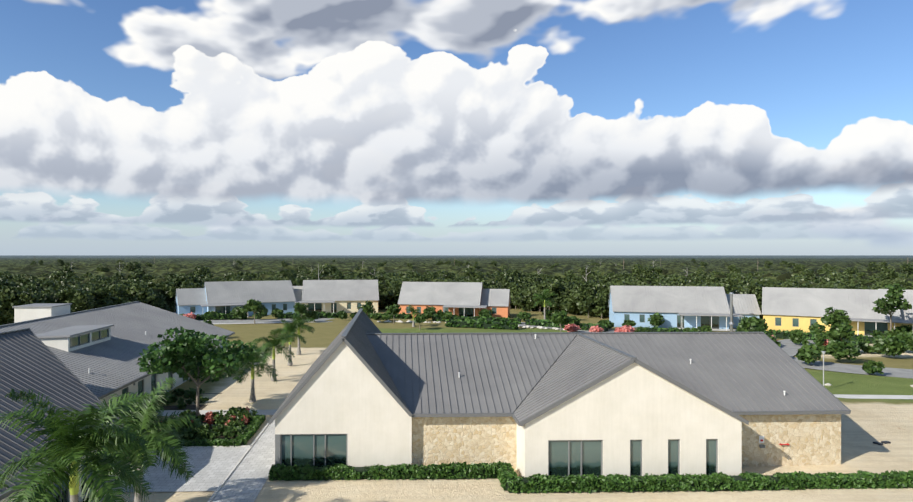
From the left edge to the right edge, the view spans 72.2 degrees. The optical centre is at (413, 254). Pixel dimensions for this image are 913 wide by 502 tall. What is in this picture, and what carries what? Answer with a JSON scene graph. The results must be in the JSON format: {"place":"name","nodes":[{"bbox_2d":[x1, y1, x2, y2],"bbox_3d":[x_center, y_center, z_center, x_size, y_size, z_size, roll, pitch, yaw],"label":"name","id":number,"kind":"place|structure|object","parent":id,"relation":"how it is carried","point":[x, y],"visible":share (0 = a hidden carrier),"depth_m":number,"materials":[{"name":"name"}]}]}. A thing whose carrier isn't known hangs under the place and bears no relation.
{"place":"outdoors","nodes":[
{"label":"outdoors","id":0,"kind":"place"},
{"bbox_2d":[11,257,900,262],"bbox_3d":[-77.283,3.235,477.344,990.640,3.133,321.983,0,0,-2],"label":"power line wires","id":1,"kind":"object","parent":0,"point":[450,257],"visible":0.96,"depth_m":440.31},
{"bbox_2d":[0,0,912,254],"label":"sky","id":2,"kind":"structure","parent":0,"point":[128,127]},
{"bbox_2d":[3,312,912,378],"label":"road asphalt","id":3,"kind":"structure","parent":0,"point":[789,348],"depth_m":73.71,"materials":[{"name":"grey asphalt"}]},
{"bbox_2d":[81,308,912,501],"bbox_3d":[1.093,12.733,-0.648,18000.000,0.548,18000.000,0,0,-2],"label":"ground","id":4,"kind":"structure","parent":0,"point":[866,424],"depth_m":42.56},
{"bbox_2d":[0,449,113,501],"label":"building wing walls","id":5,"kind":"structure","parent":4,"relation":"on","point":[80,499],"depth_m":32.42,"materials":[{"name":"beige paint"}]},
{"bbox_2d":[15,461,106,501],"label":"building wing glass","id":6,"kind":"object","parent":5,"relation":"in","point":[64,489],"depth_m":31.51,"materials":[{"name":"glass"}]},
{"bbox_2d":[0,329,122,492],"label":"roof","id":7,"kind":"structure","parent":5,"relation":"on","point":[29,360],"depth_m":36.00,"materials":[{"name":"metal"}]},
{"bbox_2d":[37,466,108,501],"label":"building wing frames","id":8,"kind":"structure","parent":5,"relation":"in","point":[67,496],"depth_m":31.59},
{"bbox_2d":[0,301,234,500],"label":"building trims","id":9,"kind":"object","parent":5,"relation":"attached to","point":[6,494],"visible":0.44,"depth_m":45.21,"materials":[{"name":"grey"}]},
{"bbox_2d":[0,389,152,501],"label":"palm","id":10,"kind":"object","parent":4,"relation":"on","point":[85,439],"depth_m":23.81,"materials":[{"name":"green plant"}]},
{"bbox_2d":[69,461,79,494],"bbox_3d":[-13.294,8.663,24.437,0.371,1.380,0.371,0,0,-2],"label":"palm crownshaft","id":11,"kind":"object","parent":10,"relation":"attached to","point":[73,490],"visible":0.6,"depth_m":24.30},
{"bbox_2d":[39,327,227,419],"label":"long building walls","id":12,"kind":"structure","parent":4,"relation":"on","point":[62,343],"depth_m":52.95,"materials":[{"name":"white paint"}]},
{"bbox_2d":[35,324,113,337],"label":"dormer roof","id":13,"kind":"structure","parent":12,"relation":"on","point":[71,331],"depth_m":54.19,"materials":[{"name":"metal"}]},
{"bbox_2d":[0,302,232,396],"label":"roof","id":14,"kind":"structure","parent":12,"relation":"on","point":[111,364],"depth_m":59.02,"materials":[{"name":"metal"}]},
{"bbox_2d":[14,305,69,322],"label":"building mechanical box","id":15,"kind":"object","parent":14,"relation":"on","point":[26,314],"depth_m":72.04,"materials":[{"name":"white paint"}]},
{"bbox_2d":[12,303,71,307],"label":"flat roof","id":16,"kind":"structure","parent":15,"relation":"on","point":[43,305],"depth_m":73.21,"materials":[{"name":"grey metal"}]},
{"bbox_2d":[70,328,185,399],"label":"window frames","id":17,"kind":"structure","parent":12,"relation":"in","point":[107,337],"depth_m":55.57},
{"bbox_2d":[70,329,210,413],"bbox_3d":[-25.979,9.828,60.670,5.500,5.950,24.200,0,0,-2],"label":"window glass","id":18,"kind":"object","parent":12,"relation":"in","point":[85,338],"visible":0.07,"depth_m":54.65,"materials":[{"name":"black glass"}]},
{"bbox_2d":[90,377,202,501],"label":"palm","id":19,"kind":"object","parent":4,"relation":"on","point":[144,419],"depth_m":30.44,"materials":[{"name":"green plant"}]},
{"bbox_2d":[82,387,257,501],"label":"green bed plants","id":20,"kind":"object","parent":4,"relation":"on","point":[220,427],"visible":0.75,"depth_m":45.91,"materials":[{"name":"green plant"}]},
{"bbox_2d":[113,420,274,501],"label":"paved walk","id":21,"kind":"structure","parent":4,"relation":"on","point":[244,482],"depth_m":36.75,"materials":[{"name":"grey concrete"}]},
{"bbox_2d":[156,393,249,438],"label":"bed soil","id":22,"kind":"structure","parent":4,"relation":"on","point":[188,407],"depth_m":52.11,"materials":[{"name":"brown soil"}]},
{"bbox_2d":[137,326,260,416],"bbox_3d":[-16.331,9.134,48.572,8.772,7.545,8.162,0,0,-2],"label":"courtyard tree","id":23,"kind":"object","parent":22,"relation":"on","point":[198,345],"depth_m":46.52,"materials":[{"name":"green plant"}]},
{"bbox_2d":[158,406,250,431],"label":"flowering shrubs","id":24,"kind":"object","parent":22,"relation":"on","point":[208,418],"visible":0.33,"depth_m":46.51,"materials":[{"name":"red plant"}]},
{"bbox_2d":[203,319,213,324],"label":"shrub","id":25,"kind":"object","parent":4,"relation":"on","point":[208,322],"visible":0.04,"depth_m":94.36,"materials":[{"name":"green plant"}]},
{"bbox_2d":[173,423,268,501],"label":"walk kerb","id":26,"kind":"structure","parent":4,"relation":"on","point":[234,467],"depth_m":39.78,"materials":[{"name":"concrete"}]},
{"bbox_2d":[176,289,294,315],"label":"blue cottage walls","id":27,"kind":"structure","parent":4,"relation":"on","point":[199,309],"depth_m":131.15,"materials":[{"name":"blue paint"}]},
{"bbox_2d":[176,288,206,305],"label":"roof","id":28,"kind":"structure","parent":27,"relation":"attached to","point":[190,296],"depth_m":129.73,"materials":[{"name":"metal"}]},
{"bbox_2d":[200,303,246,306],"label":"porch roof","id":29,"kind":"structure","parent":27,"relation":"attached to","point":[212,305],"depth_m":127.25,"materials":[{"name":"grey metal"}]},
{"bbox_2d":[191,304,286,314],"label":"windows","id":30,"kind":"structure","parent":27,"relation":"in","point":[220,309],"depth_m":129.13,"materials":[{"name":"glass"}]},
{"bbox_2d":[205,280,295,303],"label":"roof","id":31,"kind":"structure","parent":27,"relation":"on","point":[230,292],"depth_m":133.17,"materials":[{"name":"metal"}]},
{"bbox_2d":[225,341,277,401],"bbox_3d":[-14.079,10.271,54.505,4.734,5.164,4.458,0,0,-2],"label":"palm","id":32,"kind":"object","parent":4,"relation":"on","point":[257,359],"depth_m":54.38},
{"bbox_2d":[251,365,254,378],"bbox_3d":[-14.068,10.223,54.545,0.336,1.260,0.336,0,0,-2],"label":"palm crownshaft","id":33,"kind":"object","parent":32,"relation":"attached to","point":[252,373],"visible":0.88,"depth_m":54.43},
{"bbox_2d":[242,299,265,323],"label":"tree","id":34,"kind":"object","parent":4,"relation":"on","point":[252,305],"depth_m":115.81,"materials":[{"name":"green plant"}]},
{"bbox_2d":[253,329,294,380],"bbox_3d":[-14.338,10.162,63.830,4.483,5.383,4.522,0,0,-2],"label":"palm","id":35,"kind":"object","parent":4,"relation":"on","point":[278,340],"depth_m":63.48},
{"bbox_2d":[271,318,305,365],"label":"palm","id":36,"kind":"object","parent":4,"relation":"on","point":[290,326],"depth_m":72.41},
{"bbox_2d":[284,311,314,354],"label":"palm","id":37,"kind":"object","parent":4,"relation":"on","point":[305,326],"depth_m":80.29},
{"bbox_2d":[293,302,309,315],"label":"tree","id":38,"kind":"object","parent":4,"relation":"on","point":[301,309],"depth_m":117.18,"materials":[{"name":"green plant"}]},
{"bbox_2d":[296,301,377,312],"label":"yellow cottage walls","id":39,"kind":"structure","parent":4,"relation":"on","point":[341,306],"depth_m":137.84,"materials":[{"name":"beige paint"}]},
{"bbox_2d":[292,286,302,300],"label":"roof","id":40,"kind":"structure","parent":39,"relation":"on","point":[298,292],"depth_m":140.53,"materials":[{"name":"metal"}]},
{"bbox_2d":[295,301,334,302],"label":"porch canopy","id":41,"kind":"object","parent":39,"relation":"attached to","point":[315,301],"visible":0.79,"depth_m":135.71,"materials":[{"name":"white metal"}]},
{"bbox_2d":[308,303,360,312],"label":"windows","id":42,"kind":"structure","parent":39,"relation":"in","point":[318,307],"depth_m":137.28,"materials":[{"name":"black glass"}]},
{"bbox_2d":[302,280,378,300],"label":"roof","id":43,"kind":"structure","parent":39,"relation":"on","point":[340,290],"depth_m":139.48,"materials":[{"name":"metal"}]},
{"bbox_2d":[358,300,375,314],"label":"tree","id":44,"kind":"object","parent":4,"relation":"on","point":[368,308],"depth_m":115.73,"materials":[{"name":"green plant"}]},
{"bbox_2d":[67,260,685,281],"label":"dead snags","id":45,"kind":"object","parent":4,"relation":"on","point":[373,268],"visible":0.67,"depth_m":166.39,"materials":[{"name":"grey"}]},
{"bbox_2d":[386,304,400,323],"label":"tree","id":46,"kind":"object","parent":4,"relation":"on","point":[394,309],"depth_m":114.83,"materials":[{"name":"green plant"}]},
{"bbox_2d":[404,305,422,326],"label":"palm tree","id":47,"kind":"object","parent":4,"relation":"on","point":[413,311],"depth_m":111.26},
{"bbox_2d":[414,313,426,329],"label":"tree","id":48,"kind":"object","parent":4,"relation":"on","point":[418,318],"depth_m":106.92,"materials":[{"name":"green plant"}]},
{"bbox_2d":[399,292,509,317],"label":"orange cottage walls","id":49,"kind":"structure","parent":4,"relation":"on","point":[503,311],"depth_m":126.30,"materials":[{"name":"orange paint"}]},
{"bbox_2d":[398,282,481,305],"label":"roof","id":50,"kind":"structure","parent":49,"relation":"on","point":[440,293],"depth_m":128.17,"materials":[{"name":"metal"}]},
{"bbox_2d":[407,307,495,316],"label":"windows","id":51,"kind":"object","parent":49,"relation":"in","point":[468,311],"visible":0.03,"depth_m":125.48,"materials":[{"name":"black glass"}]},
{"bbox_2d":[443,305,486,307],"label":"porch roof","id":52,"kind":"structure","parent":49,"relation":"attached to","point":[467,306],"depth_m":123.33,"materials":[{"name":"grey metal"}]},
{"bbox_2d":[480,289,509,306],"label":"roof","id":53,"kind":"structure","parent":49,"relation":"attached to","point":[494,297],"depth_m":127.59,"materials":[{"name":"metal"}]},
{"bbox_2d":[0,259,912,324],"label":"forest edge","id":54,"kind":"object","parent":4,"relation":"on","point":[590,296],"depth_m":149.78,"materials":[{"name":"green plant"}]},
{"bbox_2d":[0,255,912,316],"bbox_3d":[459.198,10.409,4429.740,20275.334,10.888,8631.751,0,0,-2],"label":"forest canopy","id":55,"kind":"object","parent":4,"relation":"on","point":[217,265],"visible":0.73,"depth_m":496.34,"materials":[{"name":"green plant"}]},
{"bbox_2d":[183,312,828,345],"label":"flowering shrubs","id":56,"kind":"object","parent":4,"relation":"on","point":[574,328],"visible":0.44,"depth_m":100.13,"materials":[{"name":"red plant"}]},
{"bbox_2d":[275,342,741,477],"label":"building stucco walls","id":57,"kind":"structure","parent":4,"relation":"on","point":[343,390],"depth_m":35.28,"materials":[{"name":"white paint"}]},
{"bbox_2d":[272,317,353,416],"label":"roof gable","id":58,"kind":"structure","parent":57,"relation":"attached to","point":[327,350],"depth_m":42.65,"materials":[{"name":"metal"}]},
{"bbox_2d":[343,311,410,411],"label":"roof gable","id":59,"kind":"structure","parent":57,"relation":"attached to","point":[357,339],"depth_m":40.29,"materials":[{"name":"metal"}]},
{"bbox_2d":[366,334,576,412],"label":"roof front","id":60,"kind":"structure","parent":57,"relation":"attached to","point":[502,373],"depth_m":41.60,"materials":[{"name":"metal"}]},
{"bbox_2d":[275,434,717,476],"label":"window frames","id":61,"kind":"structure","parent":57,"relation":"in","point":[278,448],"depth_m":35.38,"materials":[{"name":"black metal"}]},
{"bbox_2d":[282,435,715,475],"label":"windows","id":62,"kind":"structure","parent":61,"relation":"in","point":[302,449],"depth_m":35.39,"materials":[{"name":"glass"}]},
{"bbox_2d":[268,309,850,425],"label":"roof trims","id":63,"kind":"object","parent":57,"relation":"attached to","point":[403,406],"visible":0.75,"depth_m":36.60,"materials":[{"name":"grey metal"}]},
{"bbox_2d":[514,335,631,421],"bbox_3d":[9.012,7.671,40.379,6.477,3.766,10.820,0,0,-2],"label":"roof bay","id":64,"kind":"object","parent":57,"relation":"attached to","point":[580,362],"visible":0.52,"depth_m":37.67,"materials":[{"name":"metal"}]},
{"bbox_2d":[634,359,745,419],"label":"roof fascia","id":65,"kind":"structure","parent":57,"relation":"on","point":[691,389],"depth_m":35.34,"materials":[{"name":"metal"}]},
{"bbox_2d":[583,333,847,410],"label":"roof front","id":66,"kind":"structure","parent":57,"relation":"on","point":[746,371],"depth_m":41.78,"materials":[{"name":"metal"}]},
{"bbox_2d":[150,414,912,493],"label":"hedges","id":67,"kind":"object","parent":4,"relation":"on","point":[505,471],"depth_m":34.36,"materials":[{"name":"green plant"}]},
{"bbox_2d":[156,321,912,415],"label":"concrete path","id":68,"kind":"structure","parent":4,"relation":"on","point":[260,412],"depth_m":55.65,"materials":[{"name":"grey concrete"}]},
{"bbox_2d":[179,311,893,343],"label":"cottage hedges","id":69,"kind":"object","parent":4,"relation":"on","point":[481,320],"depth_m":110.75,"materials":[{"name":"green plant"}]},
{"bbox_2d":[533,289,556,319],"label":"tree","id":70,"kind":"object","parent":4,"relation":"on","point":[546,294],"depth_m":117.92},
{"bbox_2d":[204,306,912,374],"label":"shrubs","id":71,"kind":"object","parent":4,"relation":"on","point":[900,342],"visible":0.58,"depth_m":85.89,"materials":[{"name":"green plant"}]},
{"bbox_2d":[550,310,570,331],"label":"tree","id":72,"kind":"object","parent":4,"relation":"on","point":[557,317],"depth_m":98.57,"materials":[{"name":"green plant"}]},
{"bbox_2d":[377,320,912,386],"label":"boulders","id":73,"kind":"object","parent":4,"relation":"on","point":[555,328],"visible":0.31,"depth_m":110.18,"materials":[{"name":"grey stone"}]},
{"bbox_2d":[609,295,758,328],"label":"blue cottage walls","id":74,"kind":"structure","parent":4,"relation":"on","point":[617,319],"depth_m":109.63,"materials":[{"name":"blue paint"}]},
{"bbox_2d":[610,285,729,313],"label":"roof","id":75,"kind":"structure","parent":74,"relation":"on","point":[682,299],"depth_m":111.26,"materials":[{"name":"metal"}]},
{"bbox_2d":[624,314,739,328],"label":"blue cottage frames","id":76,"kind":"structure","parent":74,"relation":"in","point":[677,315],"depth_m":110.49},
{"bbox_2d":[625,315,744,328],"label":"blue cottage glass","id":77,"kind":"object","parent":76,"relation":"in","point":[705,320],"visible":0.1,"depth_m":108.43,"materials":[{"name":"glass"}]},
{"bbox_2d":[678,313,743,316],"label":"porch roof","id":78,"kind":"structure","parent":74,"relation":"attached to","point":[706,314],"depth_m":106.46,"materials":[{"name":"grey metal"}]},
{"bbox_2d":[726,294,760,314],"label":"roof","id":79,"kind":"structure","parent":74,"relation":"attached to","point":[745,304],"depth_m":110.25,"materials":[{"name":"metal"}]},
{"bbox_2d":[694,326,711,331],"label":"bush","id":80,"kind":"object","parent":4,"relation":"on","point":[701,329],"visible":0.12,"depth_m":80.21,"materials":[{"name":"green plant"}]},
{"bbox_2d":[729,292,733,331],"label":"flue pipe","id":81,"kind":"object","parent":4,"relation":"on","point":[731,322],"visible":1,"depth_m":104.66,"materials":[{"name":"silver metal"}]},
{"bbox_2d":[735,316,764,331],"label":"tree","id":82,"kind":"object","parent":4,"relation":"on","point":[749,324],"depth_m":84.25,"materials":[{"name":"green plant"}]},
{"bbox_2d":[821,351,825,385],"bbox_3d":[39.031,11.023,59.434,0.375,3.660,0.375,0,0,-2],"label":"lamp post","id":83,"kind":"object","parent":4,"relation":"on","point":[823,352],"visible":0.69,"depth_m":59.40,"materials":[{"name":"grey metal"}]},
{"bbox_2d":[820,307,851,326],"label":"tree","id":84,"kind":"object","parent":4,"relation":"on","point":[837,316],"depth_m":90.61,"materials":[{"name":"green plant"}]},
{"bbox_2d":[763,315,912,334],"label":"yellow cottage walls","id":85,"kind":"structure","parent":4,"relation":"on","point":[786,323],"depth_m":103.52,"materials":[{"name":"yellow paint"}]},
{"bbox_2d":[775,317,887,335],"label":"window frames","id":86,"kind":"structure","parent":85,"relation":"in","point":[816,321],"depth_m":103.75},
{"bbox_2d":[776,318,886,335],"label":"windows","id":87,"kind":"structure","parent":86,"relation":"in","point":[870,327],"depth_m":98.96,"materials":[{"name":"glass"}]},
{"bbox_2d":[762,287,901,319],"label":"roof","id":88,"kind":"structure","parent":85,"relation":"on","point":[816,302],"depth_m":103.73,"materials":[{"name":"metal"}]},
{"bbox_2d":[850,318,912,323],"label":"porch canopy","id":89,"kind":"object","parent":85,"relation":"attached to","point":[882,320],"visible":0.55,"depth_m":96.65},
{"bbox_2d":[900,298,912,319],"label":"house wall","id":90,"kind":"structure","parent":85,"relation":"on","point":[905,314],"depth_m":98.91,"materials":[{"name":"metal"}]},
{"bbox_2d":[826,323,855,341],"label":"tree","id":91,"kind":"object","parent":4,"relation":"on","point":[841,330],"depth_m":79.36,"materials":[{"name":"green plant"}]},
{"bbox_2d":[873,441,890,444],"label":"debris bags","id":92,"kind":"object","parent":4,"relation":"on","point":[882,442],"visible":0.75,"depth_m":42.27,"materials":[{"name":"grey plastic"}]},
{"bbox_2d":[872,283,911,331],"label":"tree","id":93,"kind":"object","parent":4,"relation":"on","point":[894,294],"depth_m":92.07,"materials":[{"name":"green plant"}]},
{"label":"orange cottage","id":94,"kind":"object","parent":4,"relation":"on","visible":0},
{"bbox_2d":[878,289,912,318],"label":"roof","id":95,"kind":"structure","parent":94,"relation":"on","point":[908,294],"depth_m":100.97,"materials":[{"name":"metal"}]},
{"bbox_2d":[412,414,840,468],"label":"stone building walls","id":96,"kind":"structure","parent":0,"point":[812,439],"depth_m":37.79,"materials":[{"name":"beige stone"}]},
{"bbox_2d":[679,328,736,330],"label":"porch floor","id":97,"kind":"structure","parent":0,"point":[719,329],"depth_m":107.06,"materials":[{"name":"concrete"}]},
{"bbox_2d":[696,316,741,330],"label":"porch posts","id":98,"kind":"object","parent":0,"point":[711,322],"visible":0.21,"depth_m":105.83,"materials":[{"name":"white wood"}]},
{"bbox_2d":[629,259,908,265],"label":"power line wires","id":99,"kind":"object","parent":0,"point":[780,260],"visible":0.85,"depth_m":299.66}
]}

